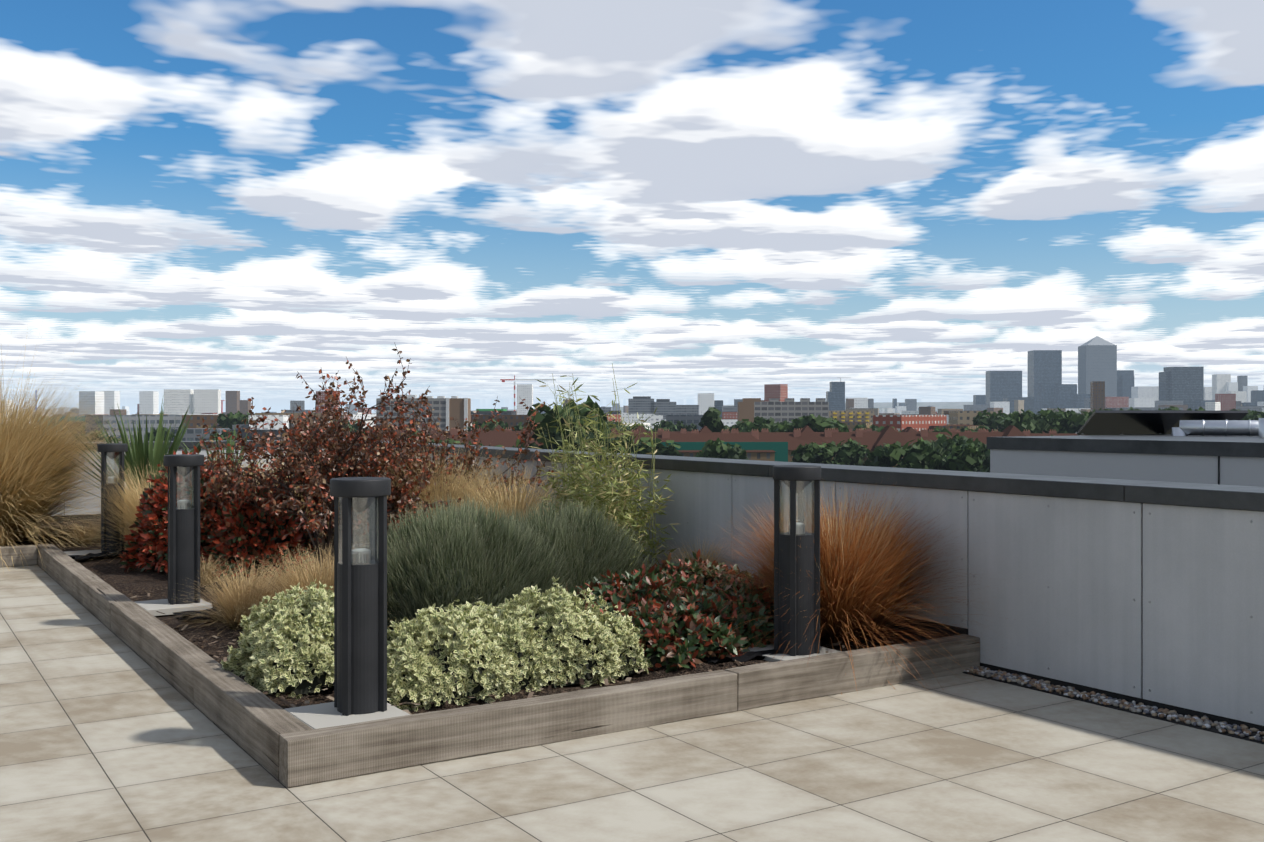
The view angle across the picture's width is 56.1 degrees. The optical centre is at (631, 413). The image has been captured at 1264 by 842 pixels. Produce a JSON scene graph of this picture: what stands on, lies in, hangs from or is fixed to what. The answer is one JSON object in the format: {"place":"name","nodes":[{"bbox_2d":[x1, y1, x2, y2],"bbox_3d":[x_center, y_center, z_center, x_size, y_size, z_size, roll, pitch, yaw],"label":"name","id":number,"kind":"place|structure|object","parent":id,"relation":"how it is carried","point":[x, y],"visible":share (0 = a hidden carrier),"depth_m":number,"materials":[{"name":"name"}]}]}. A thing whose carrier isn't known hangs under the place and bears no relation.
{"place":"outdoors","nodes":[
{"label":"outdoors","id":0,"kind":"place"},
{"bbox_2d":[37,416,84,430],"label":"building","id":1,"kind":"structure","parent":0,"point":[66,418],"depth_m":725.85,"materials":[{"name":"grey"}]},
{"bbox_2d":[6,518,939,713],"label":"planter soil","id":2,"kind":"structure","parent":0,"point":[115,576],"depth_m":7.66,"materials":[{"name":"brown soil"}]},
{"bbox_2d":[49,393,269,507],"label":"cordyline plants","id":3,"kind":"object","parent":2,"relation":"on","point":[139,453],"visible":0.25,"depth_m":13.17,"materials":[{"name":"green plant"}]},
{"bbox_2d":[119,445,314,580],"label":"photinia plants","id":4,"kind":"object","parent":2,"relation":"on","point":[237,534],"visible":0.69,"depth_m":10.39,"materials":[{"name":"red plant"}]},
{"bbox_2d":[157,342,553,571],"bbox_3d":[-2.281,0.440,10.827,3.565,1.950,3.110,0,0,-33],"label":"twiggy shrub","id":5,"kind":"object","parent":2,"relation":"on","point":[317,469],"visible":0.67,"depth_m":10.36,"materials":[{"name":"brown plant"}]},
{"bbox_2d":[68,551,781,684],"bbox_3d":[-2.291,1.368,9.120,2.814,0.062,7.368,0,0,-33],"label":"planter weed membrane","id":6,"kind":"object","parent":2,"relation":"on","point":[746,656],"visible":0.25,"depth_m":7.99,"materials":[{"name":"black fabric"}]},
{"bbox_2d":[220,576,652,711],"bbox_3d":[-1.063,1.168,6.250,2.287,0.565,1.283,0,0,7],"label":"variegated shrub","id":7,"kind":"object","parent":2,"relation":"on","point":[527,640],"visible":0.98,"depth_m":6.07,"materials":[{"name":"green plant"}]},
{"bbox_2d":[64,549,842,728],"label":"bollard base slabs","id":8,"kind":"structure","parent":2,"relation":"on","point":[321,715],"depth_m":5.54,"materials":[{"name":"grey concrete"}]},
{"bbox_2d":[97,443,127,551],"bbox_3d":[-5.183,0.836,11.833,0.277,1.070,0.277,0,0,-33],"label":"bollard light","id":9,"kind":"object","parent":8,"relation":"on","point":[113,451],"visible":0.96,"depth_m":11.74,"materials":[{"name":"paint"}]},
{"bbox_2d":[164,454,203,604],"bbox_3d":[-3.264,0.836,8.638,0.277,1.070,0.277,0,0,-33],"label":"bollard light","id":10,"kind":"object","parent":8,"relation":"on","point":[183,544],"visible":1,"depth_m":8.55,"materials":[{"name":"paint"}]},
{"bbox_2d":[330,477,390,715],"bbox_3d":[-1.261,0.836,5.509,0.277,1.070,0.277,0,0,-33],"label":"bollard light","id":11,"kind":"object","parent":8,"relation":"on","point":[360,630],"visible":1,"depth_m":5.43,"materials":[{"name":"paint"}]},
{"bbox_2d":[773,465,820,655],"bbox_3d":[0.950,0.836,6.831,0.277,1.070,0.277,0,0,-33],"label":"bollard light","id":12,"kind":"object","parent":8,"relation":"on","point":[793,576],"visible":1,"depth_m":6.75,"materials":[{"name":"paint"}]},
{"bbox_2d":[0,329,1007,694],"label":"grasses","id":13,"kind":"object","parent":2,"relation":"on","point":[862,567],"visible":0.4,"depth_m":7.89,"materials":[{"name":"orange plant"}]},
{"bbox_2d":[365,491,657,639],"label":"lavender plants","id":14,"kind":"object","parent":2,"relation":"on","point":[470,554],"visible":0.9,"depth_m":7.67,"materials":[{"name":"green plant"}]},
{"bbox_2d":[129,576,943,714],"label":"planter bark chips","id":15,"kind":"object","parent":2,"relation":"on","point":[286,702],"visible":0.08,"depth_m":6.32,"materials":[{"name":"brown wood"}]},
{"bbox_2d":[529,364,678,571],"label":"bamboo plants","id":16,"kind":"object","parent":2,"relation":"on","point":[610,494],"visible":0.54,"depth_m":9.74,"materials":[{"name":"green plant"}]},
{"bbox_2d":[566,549,773,673],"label":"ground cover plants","id":17,"kind":"object","parent":2,"relation":"on","point":[683,620],"visible":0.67,"depth_m":7.06,"materials":[{"name":"green plant"}]},
{"bbox_2d":[0,565,1263,841],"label":"terrace paving","id":18,"kind":"structure","parent":0,"point":[106,735],"depth_m":5.12,"materials":[{"name":"beige tile"}]},
{"bbox_2d":[0,545,37,566],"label":"timber edging","id":19,"kind":"object","parent":18,"relation":"on","point":[30,553],"visible":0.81,"depth_m":12.15,"materials":[{"name":"brown wood"}]},
{"bbox_2d":[37,544,77,584],"bbox_3d":[-5.628,1.463,11.594,0.157,0.206,1.916,0,0,-33],"label":"sleeper","id":20,"kind":"object","parent":18,"relation":"on","point":[53,557],"visible":0.69,"depth_m":11.47,"materials":[{"name":"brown wood"}]},
{"bbox_2d":[61,563,131,629],"bbox_3d":[-4.405,1.463,9.693,0.158,0.206,2.596,0,0,-33],"label":"sleeper","id":21,"kind":"object","parent":18,"relation":"on","point":[93,593],"visible":0.85,"depth_m":9.49,"materials":[{"name":"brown wood"}]},
{"bbox_2d":[111,601,220,703],"bbox_3d":[-2.998,1.463,7.507,0.156,0.206,2.596,0,0,-33],"label":"sleeper","id":22,"kind":"object","parent":18,"relation":"on","point":[170,655],"visible":0.77,"depth_m":7.24,"materials":[{"name":"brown wood"}]},
{"bbox_2d":[193,664,311,779],"bbox_3d":[-1.869,1.463,5.751,0.157,0.206,1.571,0,0,-33],"label":"sleeper","id":23,"kind":"object","parent":18,"relation":"on","point":[253,722],"visible":0.85,"depth_m":5.61,"materials":[{"name":"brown wood"}]},
{"bbox_2d":[279,670,736,787],"bbox_3d":[-0.475,1.463,5.637,2.366,0.206,0.132,0,0,-33],"label":"sleeper","id":24,"kind":"object","parent":18,"relation":"on","point":[312,756],"visible":1,"depth_m":5.47,"materials":[{"name":"brown wood"}]},
{"bbox_2d":[46,446,1263,731],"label":"parapet wall","id":25,"kind":"structure","parent":18,"relation":"on","point":[936,628],"depth_m":6.70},
{"bbox_2d":[52,447,1263,725],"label":"parapet panels","id":26,"kind":"object","parent":25,"relation":"attached to","point":[1078,621],"visible":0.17,"depth_m":6.69,"materials":[{"name":"grey metal"}]},
{"bbox_2d":[474,460,1252,713],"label":"parapet screws","id":27,"kind":"object","parent":26,"relation":"attached to","point":[1149,513],"visible":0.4,"depth_m":6.82,"materials":[{"name":"grey metal"}]},
{"bbox_2d":[66,439,1263,510],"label":"parapet coping","id":28,"kind":"object","parent":25,"relation":"on","point":[1236,497],"visible":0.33,"depth_m":7.30,"materials":[{"name":"grey metal"}]},
{"bbox_2d":[725,634,979,710],"bbox_3d":[1.307,1.463,6.783,1.864,0.206,0.132,0,0,-33],"label":"sleeper","id":29,"kind":"object","parent":18,"relation":"on","point":[769,683],"visible":0.83,"depth_m":6.67,"materials":[{"name":"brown wood"}]},
{"bbox_2d":[963,666,1263,743],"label":"parapet pebbles","id":30,"kind":"object","parent":18,"relation":"on","point":[1241,731],"visible":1,"depth_m":6.30,"materials":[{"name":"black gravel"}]},
{"bbox_2d":[0,374,1263,428],"bbox_3d":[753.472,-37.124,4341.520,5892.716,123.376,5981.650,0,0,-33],"label":"cream building","id":31,"kind":"structure","parent":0,"point":[181,401],"depth_m":2015.72,"materials":[{"name":"grey concrete"}]},
{"bbox_2d":[0,0,1263,413],"label":"sky","id":32,"kind":"structure","parent":0,"point":[900,200],"materials":[{"name":"blue"}]},
{"bbox_2d":[14,336,1263,441],"bbox_3d":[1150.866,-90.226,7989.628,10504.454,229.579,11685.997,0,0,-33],"label":"city","id":33,"kind":"object","parent":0,"point":[1047,388]},
{"bbox_2d":[372,402,972,413],"bbox_3d":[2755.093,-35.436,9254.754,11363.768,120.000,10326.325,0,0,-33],"label":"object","id":34,"kind":"structure","parent":0,"point":[945,405],"depth_m":8207.58,"materials":[{"name":"grey"}]},
{"bbox_2d":[987,434,1263,486],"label":"parapet wall","id":35,"kind":"structure","parent":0,"point":[1230,460],"depth_m":10.63,"materials":[{"name":"grey"}]},
{"bbox_2d":[1076,410,1247,434],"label":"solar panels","id":36,"kind":"object","parent":35,"relation":"on","point":[1119,422],"visible":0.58,"depth_m":13.24,"materials":[{"name":"black"}]},
{"bbox_2d":[1172,418,1263,437],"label":"roof duct","id":37,"kind":"object","parent":35,"relation":"on","point":[1222,427],"visible":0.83,"depth_m":12.27,"materials":[{"name":"grey metal"}]},
{"label":"city ground","id":38,"kind":"structure","parent":0,"visible":0},
{"bbox_2d":[84,430,114,441],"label":"tree","id":39,"kind":"object","parent":38,"relation":"on","point":[100,434],"visible":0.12,"depth_m":456.24,"materials":[{"name":"green plant"}]},
{"bbox_2d":[148,427,174,440],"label":"tree","id":40,"kind":"object","parent":38,"relation":"on","point":[155,432],"visible":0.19,"depth_m":448.18,"materials":[{"name":"green plant"}]},
{"bbox_2d":[208,429,236,440],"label":"tree","id":41,"kind":"object","parent":38,"relation":"on","point":[224,434],"visible":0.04,"depth_m":446.65,"materials":[{"name":"green plant"}]},
{"bbox_2d":[212,435,232,440],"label":"tree","id":42,"kind":"object","parent":38,"relation":"on","point":[213,439],"visible":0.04,"depth_m":398.84,"materials":[{"name":"green plant"}]},
{"bbox_2d":[209,410,248,428],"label":"tree","id":43,"kind":"object","parent":38,"relation":"on","point":[231,419],"visible":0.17,"depth_m":519.72,"materials":[{"name":"green plant"}]},
{"bbox_2d":[329,420,362,434],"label":"tree","id":44,"kind":"object","parent":38,"relation":"on","point":[354,426],"visible":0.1,"depth_m":498.66,"materials":[{"name":"green plant"}]},
{"bbox_2d":[408,430,441,443],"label":"tree","id":45,"kind":"object","parent":38,"relation":"on","point":[433,441],"visible":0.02,"depth_m":301.09,"materials":[{"name":"green plant"}]},
{"bbox_2d":[35,375,840,413],"bbox_3d":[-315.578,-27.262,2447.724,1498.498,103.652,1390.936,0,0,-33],"label":"city cranes","id":46,"kind":"object","parent":38,"relation":"on","point":[503,380],"visible":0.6,"depth_m":1753.03,"materials":[{"name":"red"}]},
{"bbox_2d":[440,438,464,444],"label":"tree","id":47,"kind":"object","parent":38,"relation":"on","point":[451,441],"depth_m":300.11,"materials":[{"name":"green plant"}]},
{"bbox_2d":[467,421,490,430],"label":"tree","id":48,"kind":"object","parent":38,"relation":"on","point":[476,423],"visible":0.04,"depth_m":420.35,"materials":[{"name":"green plant"}]},
{"bbox_2d":[469,441,501,446],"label":"tree","id":49,"kind":"object","parent":38,"relation":"on","point":[470,443],"depth_m":250.57,"materials":[{"name":"green plant"}]},
{"bbox_2d":[483,419,507,430],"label":"tree","id":50,"kind":"object","parent":38,"relation":"on","point":[500,423],"depth_m":430.28,"materials":[{"name":"green plant"}]},
{"bbox_2d":[503,422,525,430],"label":"tree","id":51,"kind":"object","parent":38,"relation":"on","point":[519,427],"depth_m":408.97,"materials":[{"name":"green plant"}]},
{"bbox_2d":[523,405,612,450],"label":"tree","id":52,"kind":"object","parent":38,"relation":"on","point":[551,410],"depth_m":231.32,"materials":[{"name":"green plant"}]},
{"bbox_2d":[512,396,633,453],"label":"tree","id":53,"kind":"object","parent":38,"relation":"on","point":[548,419],"visible":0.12,"depth_m":196.37,"materials":[{"name":"green plant"}]},
{"bbox_2d":[132,409,1089,430],"bbox_3d":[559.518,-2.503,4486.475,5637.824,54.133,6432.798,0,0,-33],"label":"yellow brick building","id":54,"kind":"structure","parent":38,"relation":"on","point":[851,425],"depth_m":602.13,"materials":[{"name":"yellow brick"}]},
{"bbox_2d":[607,419,630,430],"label":"tree","id":55,"kind":"object","parent":38,"relation":"on","point":[619,426],"visible":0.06,"depth_m":496.62,"materials":[{"name":"green plant"}]},
{"bbox_2d":[64,381,1187,434],"bbox_3d":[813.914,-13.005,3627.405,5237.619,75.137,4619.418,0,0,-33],"label":"brown brick building","id":56,"kind":"structure","parent":38,"relation":"on","point":[234,403],"depth_m":1287.31,"materials":[{"name":"brown brick"}]},
{"bbox_2d":[23,400,1241,437],"bbox_3d":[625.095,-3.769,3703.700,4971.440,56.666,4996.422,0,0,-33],"label":"buildings","id":57,"kind":"structure","parent":38,"relation":"on","point":[867,414],"depth_m":797.04,"materials":[{"name":"grey concrete"}]},
{"bbox_2d":[612,435,659,454],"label":"tree","id":58,"kind":"object","parent":38,"relation":"on","point":[647,449],"visible":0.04,"depth_m":256.57,"materials":[{"name":"green plant"}]},
{"bbox_2d":[628,423,654,430],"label":"tree","id":59,"kind":"object","parent":38,"relation":"on","point":[643,426],"visible":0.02,"depth_m":479.26,"materials":[{"name":"green plant"}]},
{"bbox_2d":[636,437,682,455],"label":"tree","id":60,"kind":"object","parent":38,"relation":"on","point":[667,449],"visible":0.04,"depth_m":288.86,"materials":[{"name":"green plant"}]},
{"bbox_2d":[87,384,1235,430],"bbox_3d":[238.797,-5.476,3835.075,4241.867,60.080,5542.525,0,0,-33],"label":"buildings","id":61,"kind":"structure","parent":38,"relation":"on","point":[919,422],"depth_m":1286.43,"materials":[{"name":"grey concrete"}]},
{"bbox_2d":[651,420,676,430],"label":"tree","id":62,"kind":"object","parent":38,"relation":"on","point":[667,425],"visible":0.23,"depth_m":518.44,"materials":[{"name":"green plant"}]},
{"bbox_2d":[280,425,1078,467],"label":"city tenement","id":63,"kind":"structure","parent":38,"relation":"on","point":[764,445],"depth_m":315.08,"materials":[{"name":"green plant"}]},
{"bbox_2d":[676,421,696,430],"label":"tree","id":64,"kind":"object","parent":38,"relation":"on","point":[693,427],"visible":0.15,"depth_m":535.71,"materials":[{"name":"green plant"}]},
{"bbox_2d":[698,407,724,431],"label":"tree","id":65,"kind":"object","parent":38,"relation":"on","point":[711,420],"visible":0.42,"depth_m":347.50,"materials":[{"name":"green plant"}]},
{"bbox_2d":[694,437,749,459],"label":"tree","id":66,"kind":"object","parent":38,"relation":"on","point":[717,448],"visible":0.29,"depth_m":260.63,"materials":[{"name":"green plant"}]},
{"bbox_2d":[711,421,740,431],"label":"tree","id":67,"kind":"object","parent":38,"relation":"on","point":[735,426],"depth_m":394.91,"materials":[{"name":"green plant"}]},
{"bbox_2d":[737,416,776,430],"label":"tree","id":68,"kind":"object","parent":38,"relation":"on","point":[771,420],"visible":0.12,"depth_m":374.28,"materials":[{"name":"green plant"}]},
{"bbox_2d":[739,419,776,431],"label":"tree","id":69,"kind":"object","parent":38,"relation":"on","point":[750,425],"visible":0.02,"depth_m":354.93,"materials":[{"name":"green plant"}]},
{"bbox_2d":[756,421,788,431],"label":"tree","id":70,"kind":"object","parent":38,"relation":"on","point":[781,428],"visible":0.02,"depth_m":337.95,"materials":[{"name":"green plant"}]},
{"bbox_2d":[790,442,835,463],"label":"tree","id":71,"kind":"object","parent":38,"relation":"on","point":[811,452],"visible":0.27,"depth_m":274.91,"materials":[{"name":"green plant"}]},
{"bbox_2d":[786,414,848,431],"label":"tree","id":72,"kind":"object","parent":38,"relation":"on","point":[814,423],"visible":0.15,"depth_m":332.37,"materials":[{"name":"green plant"}]},
{"bbox_2d":[823,417,843,427],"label":"tree","id":73,"kind":"object","parent":38,"relation":"on","point":[835,425],"depth_m":357.96,"materials":[{"name":"green plant"}]},
{"bbox_2d":[827,418,845,428],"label":"tree","id":74,"kind":"object","parent":38,"relation":"on","point":[843,424],"visible":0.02,"depth_m":415.46,"materials":[{"name":"green plant"}]},
{"bbox_2d":[817,438,864,465],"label":"tree","id":75,"kind":"object","parent":38,"relation":"on","point":[850,452],"visible":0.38,"depth_m":293.06,"materials":[{"name":"green plant"}]},
{"bbox_2d":[857,445,869,456],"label":"tree","id":76,"kind":"object","parent":38,"relation":"on","point":[863,447],"visible":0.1,"depth_m":310.67,"materials":[{"name":"green plant"}]},
{"bbox_2d":[853,424,878,430],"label":"tree","id":77,"kind":"object","parent":38,"relation":"on","point":[873,427],"visible":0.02,"depth_m":428.68,"materials":[{"name":"green plant"}]},
{"bbox_2d":[877,425,902,431],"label":"tree","id":78,"kind":"object","parent":38,"relation":"on","point":[879,429],"depth_m":399.91,"materials":[{"name":"green plant"}]},
{"bbox_2d":[858,437,940,468],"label":"tree","id":79,"kind":"object","parent":38,"relation":"on","point":[920,454],"visible":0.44,"depth_m":240.26,"materials":[{"name":"green plant"}]},
{"bbox_2d":[930,426,947,431],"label":"tree","id":80,"kind":"object","parent":38,"relation":"on","point":[937,429],"depth_m":373.45,"materials":[{"name":"green plant"}]},
{"bbox_2d":[925,441,986,471],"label":"tree","id":81,"kind":"object","parent":38,"relation":"on","point":[965,456],"visible":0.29,"depth_m":231.95,"materials":[{"name":"green plant"}]},
{"bbox_2d":[930,431,985,471],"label":"tree","id":82,"kind":"object","parent":38,"relation":"on","point":[943,444],"visible":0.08,"depth_m":279.41,"materials":[{"name":"green plant"}]},
{"bbox_2d":[956,425,990,431],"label":"tree","id":83,"kind":"object","parent":38,"relation":"on","point":[974,430],"visible":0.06,"depth_m":416.70,"materials":[{"name":"green plant"}]},
{"bbox_2d":[972,409,991,429],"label":"tree","id":84,"kind":"object","parent":38,"relation":"on","point":[980,418],"visible":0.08,"depth_m":462.68,"materials":[{"name":"green plant"}]},
{"bbox_2d":[979,449,989,472],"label":"tree","id":85,"kind":"object","parent":38,"relation":"on","point":[986,461],"visible":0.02,"depth_m":263.74,"materials":[{"name":"green plant"}]},
{"bbox_2d":[980,443,988,457],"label":"tree","id":86,"kind":"object","parent":38,"relation":"on","point":[983,447],"visible":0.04,"depth_m":285.38,"materials":[{"name":"green plant"}]},
{"bbox_2d":[714,367,1263,416],"bbox_3d":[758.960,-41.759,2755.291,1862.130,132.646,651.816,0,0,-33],"label":"buildings","id":87,"kind":"structure","parent":38,"relation":"on","point":[1185,385],"depth_m":2725.37,"materials":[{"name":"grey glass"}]},
{"bbox_2d":[986,410,1010,431],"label":"tree","id":88,"kind":"object","parent":38,"relation":"on","point":[995,419],"visible":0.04,"depth_m":451.33,"materials":[{"name":"green plant"}]},
{"bbox_2d":[1000,412,1042,432],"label":"tree","id":89,"kind":"object","parent":38,"relation":"on","point":[1021,422],"visible":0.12,"depth_m":377.10,"materials":[{"name":"green plant"}]},
{"bbox_2d":[1022,409,1064,428],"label":"tree","id":90,"kind":"object","parent":38,"relation":"on","point":[1043,414],"visible":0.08,"depth_m":386.70,"materials":[{"name":"green plant"}]},
{"bbox_2d":[1036,407,1087,432],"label":"tree","id":91,"kind":"object","parent":38,"relation":"on","point":[1058,423],"visible":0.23,"depth_m":376.56,"materials":[{"name":"green plant"}]},
{"bbox_2d":[1065,409,1092,432],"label":"tree","id":92,"kind":"object","parent":38,"relation":"on","point":[1088,415],"visible":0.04,"depth_m":388.41,"materials":[{"name":"green plant"}]},
{"bbox_2d":[1158,406,1178,409],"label":"tree","id":93,"kind":"object","parent":38,"relation":"on","point":[1173,408],"depth_m":424.11,"materials":[{"name":"green plant"}]},
{"bbox_2d":[1186,406,1205,410],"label":"tree","id":94,"kind":"object","parent":38,"relation":"on","point":[1200,409],"depth_m":445.72,"materials":[{"name":"green plant"}]},
{"bbox_2d":[1230,408,1251,415],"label":"tree","id":95,"kind":"object","parent":38,"relation":"on","point":[1248,410],"depth_m":432.62,"materials":[{"name":"green plant"}]},
{"bbox_2d":[1246,410,1263,419],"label":"tree","id":96,"kind":"object","parent":38,"relation":"on","point":[1253,415],"visible":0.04,"depth_m":403.15,"materials":[{"name":"green plant"}]}
]}

